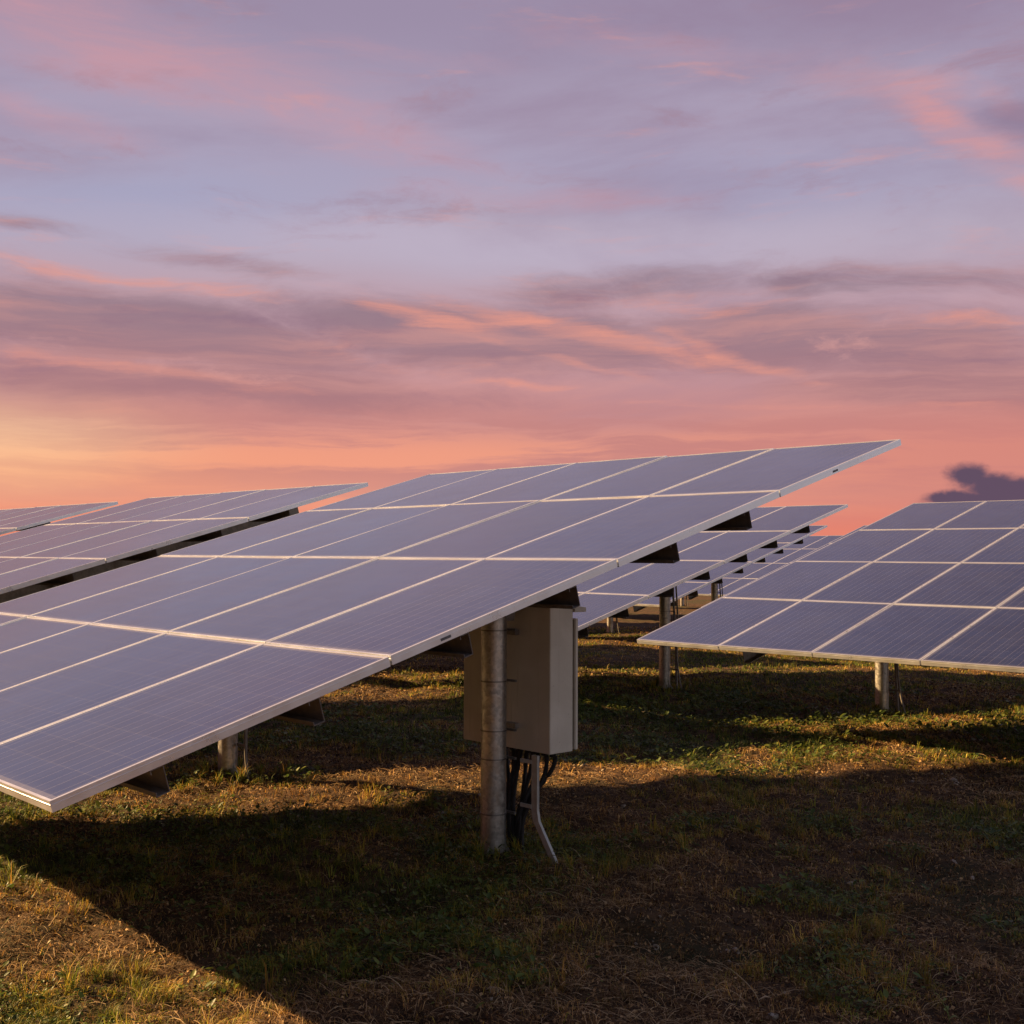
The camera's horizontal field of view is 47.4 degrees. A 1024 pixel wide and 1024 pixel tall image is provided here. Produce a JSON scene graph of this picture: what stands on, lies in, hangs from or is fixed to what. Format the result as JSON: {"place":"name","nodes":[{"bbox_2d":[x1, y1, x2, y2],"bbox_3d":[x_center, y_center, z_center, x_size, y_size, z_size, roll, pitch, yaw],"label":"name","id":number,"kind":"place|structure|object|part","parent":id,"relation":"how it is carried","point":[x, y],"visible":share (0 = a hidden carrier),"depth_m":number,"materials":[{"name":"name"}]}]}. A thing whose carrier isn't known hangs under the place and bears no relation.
{"place":"outdoors","nodes":[
{"label":"outdoors","id":0,"kind":"place"},
{"bbox_2d":[0,595,1023,1023],"bbox_3d":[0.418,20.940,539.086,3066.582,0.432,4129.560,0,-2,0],"label":"ground","id":1,"kind":"structure","parent":0,"point":[646,617],"depth_m":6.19,"materials":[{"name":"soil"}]},
{"bbox_2d":[0,501,117,534],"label":"solar table","id":2,"kind":"object","parent":1,"relation":"on","point":[17,519],"visible":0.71,"depth_m":17.06,"materials":[{"name":"glass"}]},
{"bbox_2d":[0,482,367,602],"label":"solar table","id":3,"kind":"object","parent":1,"relation":"on","point":[47,556],"visible":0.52,"depth_m":12.13,"materials":[{"name":"photovoltaic glass"},{"name":"aluminium"},{"name":"galvanised steel"}]},
{"bbox_2d":[404,813,411,837],"bbox_3d":[-0.614,1.870,6.943,0.061,0.160,0.076,1,-2,-18],"label":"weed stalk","id":4,"kind":"object","parent":1,"relation":"on","point":[407,826],"visible":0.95,"depth_m":6.94,"materials":[{"name":"plant"}]},
{"bbox_2d":[0,439,900,856],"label":"solar table","id":5,"kind":"object","parent":1,"relation":"on","point":[136,675],"visible":0.95,"depth_m":6.61,"materials":[{"name":"photovoltaic glass"},{"name":"aluminium"},{"name":"galvanised steel"}]},
{"bbox_2d":[464,606,585,756],"bbox_3d":[0.052,0.974,6.956,0.317,0.875,0.774,2,-3,-43],"label":"electrical cabinet","id":6,"kind":"object","parent":5,"relation":"attached to","point":[542,691],"visible":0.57,"depth_m":6.71,"materials":[{"name":"metal"}]},
{"bbox_3d":[0.120,1.000,7.019,0.049,0.752,0.768,2,-3,-43],"label":"door","id":7,"kind":"part","parent":6,"relation":"part of","materials":[{"name":"paint"}]},
{"bbox_2d":[506,748,556,853],"bbox_3d":[0.038,1.700,6.769,0.209,0.606,0.443,2,-3,-43],"label":"cable bundle","id":8,"kind":"object","parent":5,"relation":"attached to","point":[515,825],"visible":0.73,"depth_m":6.72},
{"bbox_2d":[520,755,557,863],"bbox_3d":[0.158,1.700,6.520,0.022,0.664,0.308,2,-3,-43],"label":"conduit pipe","id":9,"kind":"object","parent":5,"relation":"attached to","point":[534,805],"visible":0.82,"depth_m":6.54,"materials":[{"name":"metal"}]},
{"bbox_2d":[3,701,1010,1023],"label":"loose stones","id":10,"kind":"object","parent":1,"relation":"on","point":[659,915],"visible":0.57,"depth_m":6.12,"materials":[{"name":"grey stone"}]},
{"bbox_2d":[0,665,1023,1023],"bbox_3d":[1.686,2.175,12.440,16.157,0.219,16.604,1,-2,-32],"label":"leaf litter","id":11,"kind":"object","parent":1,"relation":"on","point":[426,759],"visible":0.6,"depth_m":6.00,"materials":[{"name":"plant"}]},
{"bbox_2d":[0,647,1023,1023],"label":"straw litter","id":12,"kind":"object","parent":1,"relation":"on","point":[412,983],"visible":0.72,"depth_m":5.30,"materials":[{"name":"brown plant"}]},
{"bbox_2d":[679,596,687,605],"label":"solar table","id":13,"kind":"object","parent":1,"relation":"on","point":[682,601],"visible":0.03,"depth_m":44.89,"materials":[{"name":"metal"}]},
{"bbox_2d":[573,504,847,688],"bbox_3d":[0.919,1.318,16.434,5.772,2.947,5.090,3,-3,-43],"label":"solar table","id":14,"kind":"object","parent":1,"relation":"on","point":[617,592],"visible":0.32,"depth_m":15.10,"materials":[{"name":"photovoltaic glass"},{"name":"aluminium"},{"name":"galvanised steel"}]},
{"bbox_2d":[606,525,826,632],"bbox_3d":[3.244,1.743,26.088,5.772,2.947,5.090,2,-3,-43],"label":"solar table","id":15,"kind":"object","parent":1,"relation":"on","point":[692,587],"visible":0.26,"depth_m":24.33,"materials":[{"name":"photovoltaic glass"},{"name":"aluminium"},{"name":"galvanised steel"}]},
{"bbox_2d":[717,960,770,1006],"bbox_3d":[0.874,1.784,4.405,0.208,0.171,0.013,0,-2,11],"label":"weed stalk","id":16,"kind":"object","parent":1,"relation":"on","point":[750,987],"visible":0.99,"depth_m":4.39,"materials":[{"name":"plant"}]},
{"bbox_2d":[688,535,843,599],"bbox_3d":[7.681,2.077,32.441,5.772,2.947,5.090,2,-3,-43],"label":"solar table","id":17,"kind":"object","parent":1,"relation":"on","point":[751,573],"visible":0.17,"depth_m":32.74,"materials":[{"name":"photovoltaic glass"},{"name":"aluminium"},{"name":"galvanised steel"}]},
{"bbox_2d":[702,525,867,606],"bbox_3d":[7.340,1.615,21.694,5.772,2.947,5.090,2,-3,-43],"label":"solar table","id":18,"kind":"object","parent":1,"relation":"on","point":[798,558],"depth_m":23.91,"materials":[{"name":"metal"}]},
{"bbox_2d":[637,500,1023,712],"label":"solar table","id":19,"kind":"object","parent":1,"relation":"on","point":[940,584],"visible":0.94,"depth_m":11.80,"materials":[{"name":"photovoltaic glass"},{"name":"aluminium"},{"name":"galvanised steel"}]},
{"bbox_2d":[932,990,956,1022],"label":"weed stalk","id":20,"kind":"object","parent":1,"relation":"on","point":[947,1007],"visible":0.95,"depth_m":4.30,"materials":[{"name":"plant"}]},
{"bbox_2d":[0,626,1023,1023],"bbox_3d":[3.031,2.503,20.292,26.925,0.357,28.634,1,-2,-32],"label":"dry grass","id":21,"kind":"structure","parent":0,"point":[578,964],"depth_m":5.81,"materials":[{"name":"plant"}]},
{"bbox_2d":[0,0,1023,535],"label":"sky","id":22,"kind":"structure","parent":0,"point":[245,245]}
]}

